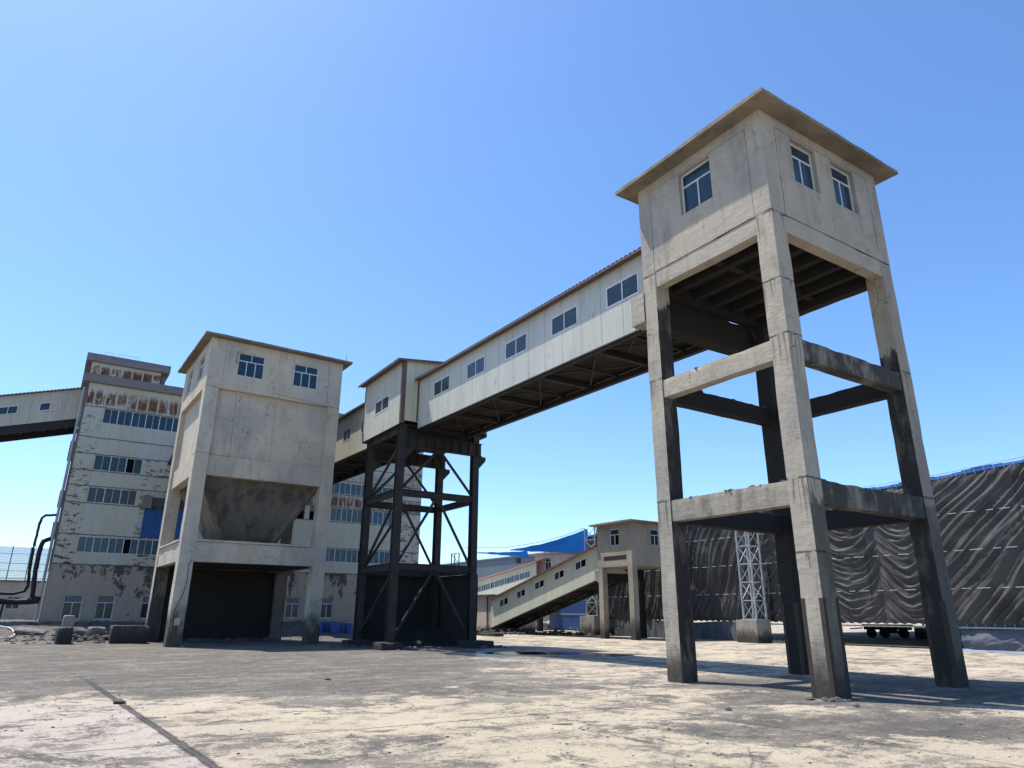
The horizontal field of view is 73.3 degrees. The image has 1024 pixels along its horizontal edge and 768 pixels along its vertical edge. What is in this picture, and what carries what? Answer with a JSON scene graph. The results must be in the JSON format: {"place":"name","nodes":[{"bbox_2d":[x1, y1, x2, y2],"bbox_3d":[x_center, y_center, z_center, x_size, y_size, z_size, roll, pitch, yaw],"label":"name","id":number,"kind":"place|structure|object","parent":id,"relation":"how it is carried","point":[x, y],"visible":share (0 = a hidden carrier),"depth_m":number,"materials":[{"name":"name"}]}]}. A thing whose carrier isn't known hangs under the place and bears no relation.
{"place":"outdoors","nodes":[
{"label":"outdoors","id":0,"kind":"place"},
{"bbox_2d":[477,551,528,556],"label":"roof","id":1,"kind":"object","parent":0,"point":[522,554],"visible":1,"depth_m":69.63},
{"bbox_2d":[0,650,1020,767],"bbox_3d":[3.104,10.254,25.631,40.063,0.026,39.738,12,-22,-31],"label":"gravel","id":2,"kind":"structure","parent":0,"point":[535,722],"depth_m":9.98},
{"bbox_2d":[0,619,1023,767],"bbox_3d":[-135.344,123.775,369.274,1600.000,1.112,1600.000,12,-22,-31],"label":"ground","id":3,"kind":"structure","parent":0,"point":[481,727],"depth_m":12.45,"materials":[{"name":"concrete"}]},
{"bbox_2d":[0,580,45,619],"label":"boundary wall","id":4,"kind":"structure","parent":3,"relation":"on","point":[11,612],"depth_m":57.98,"materials":[{"name":"grey concrete"}]},
{"bbox_2d":[5,597,20,608],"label":"window","id":5,"kind":"structure","parent":4,"relation":"in","point":[6,606],"depth_m":57.76,"materials":[{"name":"glass"}]},
{"bbox_2d":[0,546,51,580],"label":"windbreak fence","id":6,"kind":"object","parent":3,"relation":"on","point":[10,560],"visible":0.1,"depth_m":66.89,"materials":[{"name":"white"}]},
{"bbox_2d":[0,514,55,617],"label":"steam pipes","id":7,"kind":"object","parent":3,"relation":"on","point":[33,599],"visible":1,"depth_m":45.68,"materials":[{"name":"black metal"}]},
{"bbox_2d":[12,627,46,635],"bbox_3d":[-27.325,14.117,39.004,1.491,0.405,1.030,16,-13,-24],"label":"concrete block","id":8,"kind":"object","parent":3,"relation":"on","point":[26,631],"depth_m":38.75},
{"bbox_2d":[54,627,73,644],"bbox_3d":[-23.017,12.961,35.285,0.675,0.976,1.137,15,-23,-36],"label":"concrete block","id":9,"kind":"object","parent":3,"relation":"on","point":[63,635],"depth_m":34.91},
{"bbox_2d":[61,615,74,626],"bbox_3d":[-26.550,14.207,41.187,0.626,0.700,0.802,12,-22,-31],"label":"concrete block","id":10,"kind":"object","parent":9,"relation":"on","point":[68,621],"depth_m":40.89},
{"bbox_2d":[47,628,108,642],"bbox_3d":[-23.218,14.245,39.024,5.238,0.696,7.004,12,-22,-31],"label":"coal spoil","id":11,"kind":"object","parent":3,"relation":"on","point":[75,637],"visible":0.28,"depth_m":36.75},
{"bbox_2d":[86,627,105,635],"bbox_3d":[-23.285,13.866,38.542,0.801,0.502,0.802,18,-25,-42],"label":"concrete block","id":12,"kind":"object","parent":3,"relation":"on","point":[100,631],"depth_m":38.28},
{"bbox_2d":[108,625,149,643],"bbox_3d":[-20.525,13.441,36.843,1.826,1.008,1.167,13,-22,-33],"label":"concrete block","id":13,"kind":"object","parent":3,"relation":"on","point":[134,634],"depth_m":36.40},
{"bbox_2d":[0,621,342,643],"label":"rubble","id":14,"kind":"object","parent":3,"relation":"on","point":[31,636],"visible":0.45,"depth_m":38.63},
{"bbox_2d":[181,637,271,641],"bbox_3d":[-16.745,14.758,39.784,5.798,0.282,1.800,12,-22,-31],"label":"coal spoil","id":15,"kind":"object","parent":3,"relation":"on","point":[238,639],"visible":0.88,"depth_m":39.37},
{"bbox_2d":[34,352,423,621],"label":"plant building","id":16,"kind":"structure","parent":3,"relation":"on","point":[105,532],"depth_m":49.55,"materials":[{"name":"beige concrete"}]},
{"bbox_2d":[0,387,85,441],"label":"conveyor gallery","id":17,"kind":"object","parent":16,"relation":"attached to","point":[35,414],"visible":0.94,"depth_m":49.76,"materials":[{"name":"grey metal"}]},
{"bbox_2d":[0,405,18,414],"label":"window","id":18,"kind":"structure","parent":17,"relation":"in","point":[6,410],"depth_m":48.51,"materials":[{"name":"blue glass"}]},
{"bbox_2d":[39,401,61,410],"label":"window","id":19,"kind":"structure","parent":17,"relation":"in","point":[43,406],"depth_m":49.80,"materials":[{"name":"blue glass"}]},
{"bbox_2d":[60,595,83,618],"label":"window","id":20,"kind":"structure","parent":16,"relation":"in","point":[72,604],"depth_m":45.69,"materials":[{"name":"grey glass"}]},
{"bbox_2d":[76,536,94,551],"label":"window","id":21,"kind":"structure","parent":16,"relation":"in","point":[85,544],"depth_m":46.90,"materials":[{"name":"teal glass"}]},
{"bbox_2d":[86,487,105,502],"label":"window","id":22,"kind":"structure","parent":16,"relation":"in","point":[95,494],"depth_m":48.00,"materials":[{"name":"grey glass"}]},
{"bbox_2d":[92,537,109,552],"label":"window","id":23,"kind":"structure","parent":16,"relation":"in","point":[100,545],"depth_m":47.38,"materials":[{"name":"teal glass"}]},
{"bbox_2d":[93,455,111,470],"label":"window","id":24,"kind":"structure","parent":16,"relation":"in","point":[101,462],"depth_m":48.72,"materials":[{"name":"blue glass"}]},
{"bbox_2d":[94,595,114,618],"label":"window","id":25,"kind":"structure","parent":16,"relation":"in","point":[105,603],"depth_m":46.65,"materials":[{"name":"grey glass"}]},
{"bbox_2d":[102,408,118,423],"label":"window","id":26,"kind":"structure","parent":16,"relation":"in","point":[110,416],"depth_m":49.77,"materials":[{"name":"blue glass"}]},
{"bbox_2d":[103,488,120,503],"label":"window","id":27,"kind":"structure","parent":16,"relation":"in","point":[111,496],"depth_m":48.51,"materials":[{"name":"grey glass"}]},
{"bbox_2d":[107,538,123,553],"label":"window","id":28,"kind":"structure","parent":16,"relation":"in","point":[115,545],"depth_m":47.85,"materials":[{"name":"teal glass"}]},
{"bbox_2d":[109,457,126,472],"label":"window","id":29,"kind":"structure","parent":16,"relation":"in","point":[118,464],"depth_m":49.24,"materials":[{"name":"blue glass"}]},
{"bbox_2d":[116,410,132,425],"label":"window","id":30,"kind":"structure","parent":16,"relation":"in","point":[124,417],"depth_m":50.25,"materials":[{"name":"blue glass"}]},
{"bbox_2d":[119,490,136,504],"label":"window","id":31,"kind":"structure","parent":16,"relation":"in","point":[128,497],"depth_m":49.04,"materials":[{"name":"grey glass"}]},
{"bbox_2d":[122,539,138,553],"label":"window","id":32,"kind":"structure","parent":16,"relation":"in","point":[130,546],"depth_m":48.38,"materials":[{"name":"teal glass"}]},
{"bbox_2d":[125,458,142,473],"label":"window","id":33,"kind":"structure","parent":16,"relation":"in","point":[134,466],"depth_m":49.81,"materials":[{"name":"blue glass"}]},
{"bbox_2d":[131,412,146,427],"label":"window","id":34,"kind":"structure","parent":16,"relation":"in","point":[138,419],"depth_m":50.73,"materials":[{"name":"blue glass"}]},
{"bbox_2d":[136,540,152,554],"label":"window","id":35,"kind":"structure","parent":16,"relation":"in","point":[144,546],"depth_m":48.80,"materials":[{"name":"teal glass"}]},
{"bbox_2d":[139,596,149,618],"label":"window","id":36,"kind":"structure","parent":16,"relation":"in","point":[145,601],"depth_m":47.92,"materials":[{"name":"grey glass"}]},
{"bbox_2d":[145,414,160,429],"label":"window","id":37,"kind":"structure","parent":16,"relation":"in","point":[152,421],"depth_m":51.19,"materials":[{"name":"blue glass"}]},
{"bbox_2d":[151,540,158,554],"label":"window","id":38,"kind":"structure","parent":16,"relation":"in","point":[155,543],"depth_m":49.12,"materials":[{"name":"teal glass"}]},
{"bbox_2d":[158,416,173,431],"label":"window","id":39,"kind":"structure","parent":16,"relation":"in","point":[166,423],"depth_m":51.67,"materials":[{"name":"blue glass"}]},
{"bbox_2d":[172,418,178,431],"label":"window","id":40,"kind":"structure","parent":16,"relation":"in","point":[175,422],"depth_m":51.99,"materials":[{"name":"blue glass"}]},
{"bbox_2d":[285,597,299,617],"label":"window","id":41,"kind":"structure","parent":16,"relation":"in","point":[292,603],"depth_m":53.25,"materials":[{"name":"grey glass"}]},
{"bbox_2d":[321,598,332,617],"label":"window","id":42,"kind":"structure","parent":16,"relation":"in","point":[327,603],"depth_m":54.68,"materials":[{"name":"grey glass"}]},
{"bbox_2d":[326,549,334,561],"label":"window","id":43,"kind":"structure","parent":16,"relation":"in","point":[330,554],"depth_m":55.82,"materials":[{"name":"teal glass"}]},
{"bbox_2d":[332,482,339,493],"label":"window","id":44,"kind":"structure","parent":16,"relation":"in","point":[335,487],"depth_m":57.54,"materials":[{"name":"teal glass"}]},
{"bbox_2d":[330,507,341,520],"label":"window","id":45,"kind":"structure","parent":16,"relation":"in","point":[335,512],"depth_m":56.95,"materials":[{"name":"teal glass"}]},
{"bbox_2d":[334,549,345,561],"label":"window","id":46,"kind":"structure","parent":16,"relation":"in","point":[340,554],"depth_m":56.25,"materials":[{"name":"teal glass"}]},
{"bbox_2d":[339,483,350,494],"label":"window","id":47,"kind":"structure","parent":16,"relation":"in","point":[345,488],"depth_m":57.96,"materials":[{"name":"teal glass"}]},
{"bbox_2d":[341,508,351,521],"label":"window","id":48,"kind":"structure","parent":16,"relation":"in","point":[346,515],"depth_m":57.43,"materials":[{"name":"teal glass"}]},
{"bbox_2d":[346,550,357,562],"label":"window","id":49,"kind":"structure","parent":16,"relation":"in","point":[351,555],"depth_m":56.74,"materials":[{"name":"teal glass"}]},
{"bbox_2d":[350,484,361,495],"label":"window","id":50,"kind":"structure","parent":16,"relation":"in","point":[355,488],"depth_m":58.46,"materials":[{"name":"teal glass"}]},
{"bbox_2d":[352,509,361,522],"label":"window","id":51,"kind":"structure","parent":16,"relation":"in","point":[356,514],"depth_m":57.89,"materials":[{"name":"teal glass"}]},
{"bbox_2d":[368,551,378,563],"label":"window","id":52,"kind":"structure","parent":16,"relation":"in","point":[375,560],"depth_m":57.82,"materials":[{"name":"teal glass"}]},
{"bbox_2d":[333,402,420,483],"bbox_3d":[-11.821,4.536,48.626,3.400,3.855,19.500,12,-22,-31],"label":"conveyor gallery","id":53,"kind":"object","parent":16,"relation":"attached to","point":[350,457],"visible":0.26,"depth_m":44.67,"materials":[{"name":"grey metal"}]},
{"bbox_2d":[343,427,350,441],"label":"window","id":54,"kind":"structure","parent":53,"relation":"in","point":[346,436],"depth_m":44.52,"materials":[{"name":"grey glass"}]},
{"bbox_2d":[372,511,382,524],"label":"window","id":55,"kind":"structure","parent":16,"relation":"in","point":[377,516],"depth_m":58.86,"materials":[{"name":"teal glass"}]},
{"bbox_2d":[379,551,389,563],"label":"window","id":56,"kind":"structure","parent":16,"relation":"in","point":[383,556],"depth_m":58.24,"materials":[{"name":"teal glass"}]},
{"bbox_2d":[383,512,391,524],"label":"window","id":57,"kind":"structure","parent":16,"relation":"in","point":[389,521],"depth_m":59.34,"materials":[{"name":"teal glass"}]},
{"bbox_2d":[145,331,352,646],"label":"silo tower","id":58,"kind":"structure","parent":3,"relation":"on","point":[252,468],"depth_m":38.84,"materials":[{"name":"concrete"}]},
{"bbox_2d":[237,353,264,379],"bbox_3d":[-14.759,-0.993,38.892,1.450,1.370,0.060,13,-22,-33],"label":"window","id":59,"kind":"structure","parent":58,"relation":"in","point":[252,366],"depth_m":38.89,"materials":[{"name":"blue glass"}]},
{"bbox_2d":[293,364,318,389],"bbox_3d":[-12.186,-0.412,40.588,1.440,1.370,0.060,13,-22,-33],"label":"window","id":60,"kind":"structure","parent":58,"relation":"in","point":[304,376],"depth_m":40.59,"materials":[{"name":"blue glass"}]},
{"bbox_2d":[331,624,338,633],"bbox_3d":[-12.395,17.304,48.167,0.590,0.915,0.581,8,-20,-22],"label":"oil drum","id":61,"kind":"object","parent":3,"relation":"on","point":[334,628],"visible":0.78,"depth_m":48.00,"materials":[{"name":"blue plastic"}]},
{"bbox_2d":[344,623,351,633],"bbox_3d":[-11.694,17.546,49.074,0.581,0.915,0.590,5,-19,-13],"label":"oil drum","id":62,"kind":"object","parent":3,"relation":"on","point":[347,628],"visible":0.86,"depth_m":48.90,"materials":[{"name":"blue plastic"}]},
{"bbox_2d":[372,625,456,645],"bbox_3d":[-5.112,12.970,35.425,4.150,1.170,3.500,12,-22,-31],"label":"coal heap","id":63,"kind":"object","parent":3,"relation":"on","point":[425,635],"visible":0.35,"depth_m":36.33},
{"bbox_2d":[341,424,493,650],"bbox_3d":[-4.781,8.116,36.214,5.999,10.782,5.186,12,-22,-31],"label":"steel trestle","id":64,"kind":"object","parent":3,"relation":"on","point":[404,439],"visible":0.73,"depth_m":35.63,"materials":[{"name":"black metal"}]},
{"bbox_2d":[358,358,486,453],"bbox_3d":[-4.987,1.352,38.938,5.830,3.815,5.750,12,-22,-31],"label":"transfer box","id":65,"kind":"object","parent":64,"relation":"on","point":[392,396],"visible":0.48,"depth_m":36.68,"materials":[{"name":"grey metal"}]},
{"bbox_2d":[374,394,389,415],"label":"window","id":66,"kind":"structure","parent":65,"relation":"in","point":[382,404],"depth_m":37.49,"materials":[{"name":"grey glass"}]},
{"bbox_2d":[329,643,506,649],"bbox_3d":[-4.807,12.686,33.233,8.989,0.173,4.444,-1,-19,4],"label":"coal spoil","id":67,"kind":"object","parent":3,"relation":"on","point":[404,648],"visible":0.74,"depth_m":33.80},
{"bbox_2d":[362,574,477,642],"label":"retaining wall","id":68,"kind":"structure","parent":3,"relation":"on","point":[409,588],"depth_m":37.01,"materials":[{"name":"metal"}]},
{"bbox_2d":[476,632,503,636],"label":"kerb","id":69,"kind":"structure","parent":3,"relation":"on","point":[488,634],"depth_m":51.65,"materials":[{"name":"black concrete"}]},
{"bbox_2d":[477,594,535,632],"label":"annexe","id":70,"kind":"structure","parent":3,"relation":"on","point":[483,612],"depth_m":61.16,"materials":[{"name":"concrete"}]},
{"bbox_2d":[440,552,629,620],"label":"grey hangar","id":71,"kind":"structure","parent":3,"relation":"on","point":[488,567],"depth_m":95.08,"materials":[{"name":"paint"}]},
{"bbox_2d":[536,618,557,631],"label":"hut","id":72,"kind":"object","parent":3,"relation":"on","point":[539,624],"visible":0.04,"depth_m":66.44,"materials":[{"name":"concrete"}]},
{"bbox_2d":[476,627,621,635],"bbox_3d":[1.169,20.470,57.063,15.884,0.582,4.696,-3,-19,9],"label":"coal spoil","id":73,"kind":"object","parent":3,"relation":"on","point":[531,632],"visible":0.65,"depth_m":56.38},
{"bbox_2d":[530,552,577,629],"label":"grey tower block","id":74,"kind":"structure","parent":3,"relation":"on","point":[551,559],"depth_m":75.32,"materials":[{"name":"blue concrete"}]},
{"bbox_2d":[478,558,543,594],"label":"gallery","id":75,"kind":"object","parent":74,"relation":"attached to","point":[497,583],"visible":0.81,"depth_m":80.19,"materials":[{"name":"beige metal"}]},
{"bbox_2d":[545,557,550,569],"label":"window","id":76,"kind":"structure","parent":74,"relation":"in","point":[547,559],"depth_m":75.83,"materials":[{"name":"white glass"}]},
{"bbox_2d":[549,598,588,629],"bbox_3d":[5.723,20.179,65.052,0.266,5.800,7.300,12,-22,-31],"label":"blue shed","id":77,"kind":"structure","parent":3,"relation":"on","point":[567,618],"depth_m":64.85,"materials":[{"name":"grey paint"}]},
{"bbox_2d":[580,527,613,635],"bbox_3d":[7.003,16.241,56.776,2.107,8.489,2.121,12,-22,-31],"label":"lattice mast","id":78,"kind":"object","parent":3,"relation":"on","point":[589,624],"visible":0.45,"depth_m":55.32,"materials":[{"name":"metal"}]},
{"bbox_2d":[735,531,772,642],"bbox_3d":[14.982,12.124,43.606,1.360,8.034,1.555,12,-22,-31],"label":"lattice mast","id":79,"kind":"object","parent":3,"relation":"on","point":[754,630],"visible":0.91,"depth_m":42.70,"materials":[{"name":"metal"}]},
{"bbox_2d":[615,87,969,698],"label":"transfer tower","id":80,"kind":"structure","parent":3,"relation":"on","point":[761,226],"depth_m":18.68,"materials":[{"name":"concrete"}]},
{"bbox_2d":[414,247,728,438],"bbox_3d":[1.200,-0.984,29.532,3.550,3.465,17.800,12,-22,-31],"label":"conveyor gallery","id":81,"kind":"object","parent":80,"relation":"attached to","point":[572,343],"visible":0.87,"depth_m":27.53,"materials":[{"name":"grey metal"}]},
{"bbox_2d":[433,374,449,397],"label":"window","id":82,"kind":"structure","parent":81,"relation":"in","point":[442,385],"depth_m":33.84,"materials":[{"name":"grey glass"}]},
{"bbox_2d":[466,355,484,380],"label":"window","id":83,"kind":"structure","parent":81,"relation":"in","point":[476,367],"depth_m":31.18,"materials":[{"name":"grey glass"}]},
{"bbox_2d":[505,332,526,360],"bbox_3d":[0.177,-1.544,28.558,0.060,0.803,1.620,12,-22,-31],"label":"window","id":84,"kind":"structure","parent":81,"relation":"in","point":[518,345],"depth_m":28.55,"materials":[{"name":"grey glass"}]},
{"bbox_2d":[551,305,577,336],"bbox_3d":[1.978,-2.362,25.929,0.060,0.803,1.620,12,-22,-31],"label":"window","id":85,"kind":"structure","parent":81,"relation":"in","point":[567,319],"depth_m":25.91,"materials":[{"name":"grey glass"}]},
{"bbox_2d":[606,271,638,308],"bbox_3d":[3.746,-3.165,23.347,0.060,0.803,1.620,12,-22,-31],"label":"window","id":86,"kind":"structure","parent":81,"relation":"in","point":[628,287],"depth_m":23.33,"materials":[{"name":"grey glass"}]},
{"bbox_2d":[681,159,712,213],"bbox_3d":[5.375,-5.658,19.824,0.060,1.370,1.170,12,-22,-31],"label":"window","id":87,"kind":"structure","parent":80,"relation":"in","point":[696,184],"depth_m":19.88,"materials":[{"name":"blue glass"}]},
{"bbox_2d":[790,143,814,190],"bbox_3d":[7.924,-5.927,18.945,1.100,1.370,0.060,12,-22,-31],"label":"window","id":88,"kind":"structure","parent":80,"relation":"in","point":[801,159],"depth_m":19.04,"materials":[{"name":"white glass"}]},
{"bbox_2d":[830,165,853,211],"bbox_3d":[9.472,-5.603,19.905,1.120,1.420,0.060,12,-22,-31],"label":"window","id":89,"kind":"structure","parent":80,"relation":"in","point":[842,189],"depth_m":20.01,"materials":[{"name":"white glass"}]},
{"bbox_2d":[588,456,1023,632],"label":"storage shed","id":90,"kind":"structure","parent":3,"relation":"on","point":[983,626],"depth_m":36.33,"materials":[{"name":"grey paint"}]},
{"bbox_2d":[510,529,587,552],"bbox_3d":[3.229,15.089,64.133,0.200,1.994,12.300,12,-22,-31],"label":"roof","id":91,"kind":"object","parent":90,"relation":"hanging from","point":[573,542],"visible":0.96,"depth_m":61.96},
{"bbox_2d":[587,536,647,619],"bbox_3d":[8.249,15.363,55.422,0.401,6.881,6.912,12,-22,-31],"label":"tarpaulin","id":92,"kind":"object","parent":90,"relation":"hanging from","point":[618,602],"visible":0.2,"depth_m":54.74,"materials":[{"name":"black fabric"}]},
{"bbox_2d":[644,526,773,621],"bbox_3d":[13.089,12.955,48.416,0.421,7.060,11.416,12,-22,-31],"label":"tarpaulin","id":93,"kind":"object","parent":90,"relation":"hanging from","point":[714,582],"visible":0.53,"depth_m":47.05,"materials":[{"name":"black fabric"}]},
{"bbox_2d":[614,620,736,639],"bbox_3d":[11.645,17.541,49.238,0.210,1.194,13.300,12,-22,-31],"label":"tarpaulin skirt","id":94,"kind":"object","parent":93,"relation":"hanging from","point":[723,630],"visible":0.57,"depth_m":47.32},
{"bbox_2d":[760,486,924,623],"bbox_3d":[18.944,10.133,40.107,0.305,7.210,10.317,12,-22,-31],"label":"tarpaulin","id":95,"kind":"object","parent":90,"relation":"hanging from","point":[876,578],"visible":0.41,"depth_m":38.26,"materials":[{"name":"black fabric"}]},
{"bbox_2d":[931,462,1023,625],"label":"tarpaulin","id":96,"kind":"object","parent":90,"relation":"hanging from","point":[980,515],"visible":0.77,"depth_m":33.83,"materials":[{"name":"black fabric"}]},
{"bbox_2d":[961,629,1023,651],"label":"tarpaulin skirt","id":97,"kind":"object","parent":90,"relation":"hanging from","point":[1003,640],"visible":0.95,"depth_m":32.91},
{"bbox_2d":[806,696,856,701],"bbox_3d":[6.345,6.231,13.608,0.949,0.083,0.465,2,-19,-4],"label":"coal spoil","id":98,"kind":"object","parent":3,"relation":"on","point":[832,699],"visible":1,"depth_m":13.56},
{"bbox_2d":[850,624,912,637],"bbox_3d":[28.633,19.151,53.364,4.413,0.974,1.850,-8,-20,25],"label":"flat trailer","id":99,"kind":"object","parent":3,"relation":"on","point":[885,632],"visible":0.98,"depth_m":52.64,"materials":[{"name":"black metal"}]},
{"bbox_2d":[914,624,927,638],"bbox_3d":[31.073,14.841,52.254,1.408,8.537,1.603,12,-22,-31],"label":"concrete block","id":100,"kind":"object","parent":3,"relation":"on","point":[920,632],"visible":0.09,"depth_m":50.98,"materials":[{"name":"metal"}]},
{"bbox_2d":[963,649,1023,653],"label":"ground sheet","id":101,"kind":"object","parent":3,"relation":"on","point":[997,651],"visible":0.72,"depth_m":32.20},
{"bbox_2d":[0,0,1023,580],"label":"sky","id":102,"kind":"structure","parent":0,"point":[374,184],"materials":[{"name":"blue"}]},
{"bbox_2d":[441,651,640,656],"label":"damp ground","id":103,"kind":"structure","parent":0,"point":[478,654],"depth_m":28.27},
{"bbox_2d":[485,652,596,654],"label":"puddle","id":104,"kind":"object","parent":103,"relation":"on","point":[532,653],"visible":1,"depth_m":29.34,"materials":[{"name":"black liquid"}]},
{"bbox_2d":[589,519,660,639],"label":"tower","id":105,"kind":"structure","parent":0,"point":[632,546],"depth_m":47.92,"materials":[{"name":"concrete"}]},
{"bbox_2d":[488,545,624,629],"bbox_3d":[3.251,16.567,55.385,3.100,6.334,14.850,12,-22,-31],"label":"conveyor gallery","id":106,"kind":"object","parent":105,"relation":"attached to","point":[570,581],"visible":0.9,"depth_m":54.35,"materials":[{"name":"grey metal"}]},
{"bbox_2d":[534,578,543,590],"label":"window","id":107,"kind":"structure","parent":106,"relation":"in","point":[537,584],"depth_m":54.96,"materials":[{"name":"grey glass"}]},
{"bbox_2d":[554,568,563,580],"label":"window","id":108,"kind":"structure","parent":106,"relation":"in","point":[557,574],"depth_m":53.06,"materials":[{"name":"grey glass"}]},
{"bbox_2d":[575,558,585,570],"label":"window","id":109,"kind":"structure","parent":106,"relation":"in","point":[578,564],"depth_m":51.15,"materials":[{"name":"grey glass"}]},
{"bbox_2d":[610,529,618,545],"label":"window","id":110,"kind":"structure","parent":105,"relation":"in","point":[613,532],"depth_m":48.55,"materials":[{"name":"white glass"}]},
{"bbox_2d":[650,529,658,545],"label":"window","id":111,"kind":"structure","parent":105,"relation":"in","point":[654,533],"depth_m":48.32,"materials":[{"name":"white glass"}]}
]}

